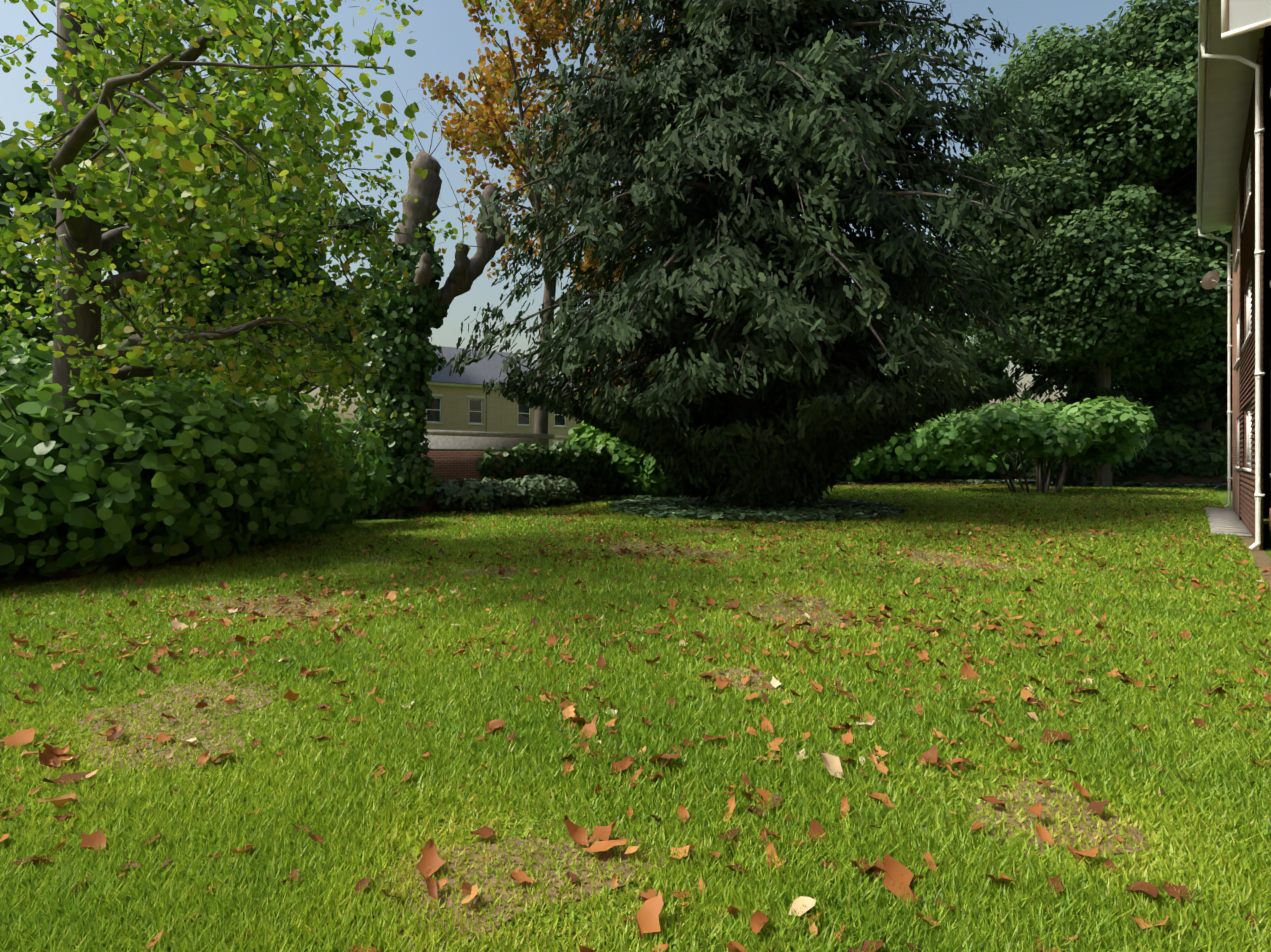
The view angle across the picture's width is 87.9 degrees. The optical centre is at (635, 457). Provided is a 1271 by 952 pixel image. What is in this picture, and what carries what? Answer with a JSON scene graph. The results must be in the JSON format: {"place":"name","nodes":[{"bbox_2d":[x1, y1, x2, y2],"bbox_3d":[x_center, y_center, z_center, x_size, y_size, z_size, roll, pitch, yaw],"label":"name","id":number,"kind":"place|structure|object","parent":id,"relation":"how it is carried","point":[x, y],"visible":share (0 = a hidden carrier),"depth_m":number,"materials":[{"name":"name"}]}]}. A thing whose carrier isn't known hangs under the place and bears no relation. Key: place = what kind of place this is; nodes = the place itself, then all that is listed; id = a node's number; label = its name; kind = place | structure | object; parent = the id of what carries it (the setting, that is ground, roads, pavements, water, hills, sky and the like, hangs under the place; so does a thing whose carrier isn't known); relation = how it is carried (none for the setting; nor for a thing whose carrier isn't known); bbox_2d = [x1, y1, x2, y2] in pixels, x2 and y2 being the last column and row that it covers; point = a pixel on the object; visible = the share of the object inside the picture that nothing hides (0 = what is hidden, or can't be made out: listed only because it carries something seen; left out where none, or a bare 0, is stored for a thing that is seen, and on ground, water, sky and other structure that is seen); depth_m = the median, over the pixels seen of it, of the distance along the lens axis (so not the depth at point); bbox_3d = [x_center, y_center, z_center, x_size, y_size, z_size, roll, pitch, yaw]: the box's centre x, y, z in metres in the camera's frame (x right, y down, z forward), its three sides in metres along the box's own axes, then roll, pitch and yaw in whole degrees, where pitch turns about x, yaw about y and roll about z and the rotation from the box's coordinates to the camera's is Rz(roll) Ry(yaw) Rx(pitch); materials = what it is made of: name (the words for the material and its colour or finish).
{"place":"outdoors","nodes":[
{"label":"outdoors","id":0,"kind":"place"},
{"bbox_2d":[0,0,515,577],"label":"lime tree","id":1,"kind":"object","parent":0,"point":[150,150],"depth_m":7.65,"materials":[{"name":"green plant"}]},
{"bbox_2d":[332,430,553,449],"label":"garage","id":2,"kind":"structure","parent":0,"point":[445,439],"depth_m":22.16,"materials":[{"name":"white paint"}]},
{"bbox_2d":[421,385,586,449],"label":"brick house walls","id":3,"kind":"structure","parent":0,"point":[502,413],"depth_m":46.02,"materials":[{"name":"beige paint"}]},
{"bbox_2d":[364,346,585,391],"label":"house roof","id":4,"kind":"structure","parent":3,"relation":"on","point":[480,371],"depth_m":47.55,"materials":[{"name":"grey"}]},
{"bbox_2d":[484,386,491,431],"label":"street lamp","id":5,"kind":"object","parent":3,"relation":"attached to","point":[486,410],"visible":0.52,"depth_m":44.27,"materials":[{"name":"grey metal"}]},
{"bbox_2d":[426,397,565,446],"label":"house window frames","id":6,"kind":"structure","parent":3,"relation":"in","point":[481,415],"depth_m":45.93,"materials":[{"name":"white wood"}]},
{"bbox_2d":[426,381,584,443],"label":"house trim","id":7,"kind":"structure","parent":3,"relation":"attached to","point":[468,397],"depth_m":45.37,"materials":[{"name":"white wood"}]},
{"bbox_2d":[418,0,704,433],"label":"autumn tree","id":8,"kind":"object","parent":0,"point":[501,68],"depth_m":24.56,"materials":[{"name":"orange plant"}]},
{"bbox_2d":[0,0,1198,431],"label":"sky","id":9,"kind":"structure","parent":0,"point":[445,37],"materials":[{"name":"blue"}]},
{"bbox_2d":[0,482,1270,951],"bbox_3d":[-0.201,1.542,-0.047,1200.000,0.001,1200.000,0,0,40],"label":"lawn ground","id":10,"kind":"structure","parent":0,"point":[26,578],"depth_m":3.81,"materials":[{"name":"green plant"}]},
{"bbox_2d":[4,183,229,386],"bbox_3d":[-24.282,-6.534,30.169,12.076,16.151,11.222,0,0,40],"label":"tree","id":11,"kind":"object","parent":10,"relation":"on","point":[117,295],"visible":0.08,"depth_m":28.50,"materials":[{"name":"green plant"}]},
{"bbox_2d":[0,111,302,393],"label":"tree leaves","id":12,"kind":"object","parent":11,"relation":"attached to","point":[37,180],"visible":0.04,"depth_m":28.31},
{"bbox_2d":[0,328,391,581],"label":"shrub","id":13,"kind":"object","parent":10,"relation":"on","point":[153,443],"depth_m":8.64,"materials":[{"name":"green plant"}]},
{"bbox_2d":[258,236,326,415],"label":"tree","id":14,"kind":"object","parent":10,"relation":"on","point":[301,386],"visible":0.04,"depth_m":40.75,"materials":[{"name":"green plant"}]},
{"bbox_2d":[141,178,427,405],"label":"tree leaves","id":15,"kind":"object","parent":14,"relation":"on","point":[353,212],"visible":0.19,"depth_m":36.77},
{"bbox_2d":[351,223,449,518],"bbox_3d":[-6.352,-2.229,17.292,2.714,8.031,2.520,0,0,-1],"label":"ivy","id":16,"kind":"object","parent":10,"relation":"on","point":[396,345],"visible":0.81,"depth_m":16.67,"materials":[{"name":"green plant"}]},
{"bbox_2d":[372,83,535,517],"bbox_3d":[-4.839,-4.085,18.213,3.538,11.362,4.707,0,0,40],"label":"tree trunk","id":17,"kind":"object","parent":10,"relation":"on","point":[465,272],"visible":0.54,"depth_m":17.19,"materials":[{"name":"brown plant"}]},
{"bbox_2d":[425,474,579,511],"bbox_3d":[-3.717,1.060,19.942,2.511,1.150,5.320,0,0,40],"label":"shrub","id":18,"kind":"object","parent":10,"relation":"on","point":[488,494],"visible":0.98,"depth_m":18.84,"materials":[{"name":"green plant"}]},
{"bbox_2d":[324,451,722,517],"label":"garden wall","id":19,"kind":"structure","parent":10,"relation":"on","point":[458,465],"depth_m":19.22,"materials":[{"name":"brick"}]},
{"bbox_2d":[347,448,1222,453],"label":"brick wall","id":20,"kind":"structure","parent":19,"relation":"on","point":[529,450],"depth_m":19.62,"materials":[{"name":"red brick"}]},
{"bbox_2d":[78,515,1150,951],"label":"bare lawn patches","id":21,"kind":"object","parent":10,"relation":"on","point":[604,857],"visible":0.31,"depth_m":2.87,"materials":[{"name":"beige soil"}]},
{"bbox_2d":[0,482,1270,951],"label":"fallen leaves","id":22,"kind":"object","parent":10,"relation":"on","point":[646,914],"visible":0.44,"depth_m":4.62,"materials":[{"name":"brown plant"}]},
{"bbox_2d":[474,442,1231,497],"bbox_3d":[16.487,0.528,34.001,23.448,2.577,45.883,0,0,83],"label":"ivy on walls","id":23,"kind":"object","parent":10,"relation":"on","point":[1202,461],"visible":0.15,"depth_m":23.46,"materials":[{"name":"green plant"}]},
{"bbox_2d":[516,478,1231,522],"bbox_3d":[18.164,1.452,23.061,30.606,0.388,33.212,0,0,40],"label":"ivy ground cover","id":24,"kind":"object","parent":10,"relation":"on","point":[828,509],"visible":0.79,"depth_m":18.42,"materials":[{"name":"plant"}]},
{"bbox_2d":[433,0,1078,506],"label":"yew tree","id":25,"kind":"object","parent":24,"relation":"on","point":[813,326],"depth_m":15.83,"materials":[{"name":"green plant"}]},
{"bbox_2d":[564,420,1231,496],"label":"mixed shrub leaves","id":26,"kind":"object","parent":10,"relation":"on","point":[640,471],"visible":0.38,"depth_m":38.61,"materials":[{"name":"green plant"}]},
{"bbox_2d":[898,308,981,386],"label":"tree","id":27,"kind":"object","parent":10,"relation":"on","point":[947,311],"visible":0.02,"depth_m":48.54,"materials":[{"name":"green plant"}]},
{"bbox_2d":[866,260,1012,405],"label":"tree leaves","id":28,"kind":"object","parent":27,"relation":"on","point":[992,371],"visible":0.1,"depth_m":47.26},
{"bbox_2d":[974,439,1083,493],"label":"shrub stems","id":29,"kind":"object","parent":10,"relation":"on","point":[1043,486],"visible":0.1,"depth_m":28.48,"materials":[{"name":"brown plant"}]},
{"bbox_2d":[916,395,1157,466],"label":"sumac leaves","id":30,"kind":"object","parent":29,"relation":"attached to","point":[1094,432],"visible":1,"depth_m":26.33,"materials":[{"name":"green plant"}]},
{"bbox_2d":[871,375,1231,480],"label":"hedge leaves","id":31,"kind":"object","parent":10,"relation":"on","point":[1145,402],"depth_m":41.88,"materials":[{"name":"green plant"}]},
{"bbox_2d":[937,454,1231,483],"bbox_3d":[28.561,0.672,35.777,30.450,1.740,0.250,0,0,40],"label":"ground cover","id":32,"kind":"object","parent":10,"relation":"on","point":[1152,477],"depth_m":35.72,"materials":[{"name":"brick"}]},
{"bbox_2d":[998,21,1205,487],"bbox_3d":[23.771,-9.237,33.152,12.211,21.557,12.069,0,0,40],"label":"tree","id":33,"kind":"object","parent":10,"relation":"on","point":[1103,477],"visible":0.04,"depth_m":32.80,"materials":[{"name":"brown plant"}]},
{"bbox_2d":[933,0,1231,381],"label":"tree leaves","id":34,"kind":"object","parent":33,"relation":"attached to","point":[1133,70],"visible":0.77,"depth_m":28.91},
{"bbox_2d":[1162,357,1231,446],"bbox_3d":[33.796,-8.230,38.787,10.625,19.544,10.032,0,0,40],"label":"tree","id":35,"kind":"object","parent":10,"relation":"on","point":[1207,425],"visible":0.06,"depth_m":38.48,"materials":[{"name":"green plant"}]},
{"bbox_2d":[1064,171,1231,450],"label":"tree leaves","id":36,"kind":"object","parent":35,"relation":"attached to","point":[1205,365],"visible":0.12,"depth_m":37.58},
{"bbox_2d":[1206,507,1252,536],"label":"paving slabs","id":37,"kind":"structure","parent":10,"relation":"on","point":[1226,520],"depth_m":15.29,"materials":[{"name":"grey concrete"}]},
{"bbox_2d":[1232,189,1270,516],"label":"flats brick walls","id":38,"kind":"structure","parent":10,"relation":"on","point":[1235,411],"depth_m":18.91,"materials":[{"name":"brown brick"}]},
{"bbox_2d":[1200,271,1231,288],"bbox_3d":[17.653,-5.408,20.048,0.729,0.524,0.482,0,0,40],"label":"satellite dish","id":39,"kind":"object","parent":38,"relation":"attached to","point":[1210,279],"visible":1,"depth_m":20.04,"materials":[{"name":"grey"}]},
{"bbox_2d":[1197,0,1264,549],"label":"flats gutter pipes","id":40,"kind":"object","parent":38,"relation":"attached to","point":[1204,56],"visible":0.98,"depth_m":10.90,"materials":[{"name":"white plastic"}]},
{"bbox_2d":[1203,0,1264,232],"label":"roof eave","id":41,"kind":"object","parent":38,"relation":"attached to","point":[1230,84],"depth_m":13.58,"materials":[{"name":"green paint"}]},
{"bbox_2d":[1237,152,1251,467],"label":"flats window frames","id":42,"kind":"structure","parent":38,"relation":"in","point":[1248,329],"depth_m":14.84,"materials":[{"name":"white wood"}]},
{"bbox_2d":[1221,0,1270,39],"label":"fascia trim","id":43,"kind":"structure","parent":38,"relation":"attached to","point":[1225,34],"depth_m":8.23,"materials":[{"name":"white wood"}]},
{"bbox_2d":[1228,0,1270,31],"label":"open casement glass","id":44,"kind":"object","parent":43,"relation":"in","point":[1242,13],"depth_m":8.14,"materials":[{"name":"glass"}]},
{"bbox_2d":[1239,38,1262,549],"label":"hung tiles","id":45,"kind":"object","parent":38,"relation":"attached to","point":[1246,381],"visible":0.73,"depth_m":13.35,"materials":[{"name":"brown tile"}]},
{"bbox_2d":[1233,90,1270,477],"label":"flats window sills","id":46,"kind":"structure","parent":38,"relation":"attached to","point":[1244,344],"depth_m":14.53,"materials":[{"name":"white paint"}]},
{"bbox_2d":[1269,508,1270,530],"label":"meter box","id":47,"kind":"object","parent":38,"relation":"attached to","point":[1270,519],"visible":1,"depth_m":8.99,"materials":[{"name":"brown"}]},
{"bbox_2d":[1240,537,1270,591],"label":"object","id":48,"kind":"structure","parent":10,"relation":"on","point":[1262,559],"depth_m":10.06,"materials":[{"name":"beige concrete"}]},
{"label":"tree wood","id":49,"kind":"object","parent":10,"relation":"on","visible":0},
{"bbox_2d":[559,345,656,412],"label":"tree leaves","id":50,"kind":"object","parent":49,"relation":"on","point":[622,385],"depth_m":54.51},
{"bbox_2d":[999,355,1176,486],"bbox_3d":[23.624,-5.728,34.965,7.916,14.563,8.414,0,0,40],"label":"shrub","id":51,"kind":"object","parent":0,"point":[1084,389],"depth_m":33.95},
{"bbox_2d":[1263,108,1270,479],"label":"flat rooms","id":52,"kind":"object","parent":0,"point":[1266,290],"depth_m":12.63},
{"bbox_2d":[1263,25,1270,109],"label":"window","id":53,"kind":"structure","parent":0,"point":[1266,68],"depth_m":13.21,"materials":[{"name":"black glass"}]}
]}

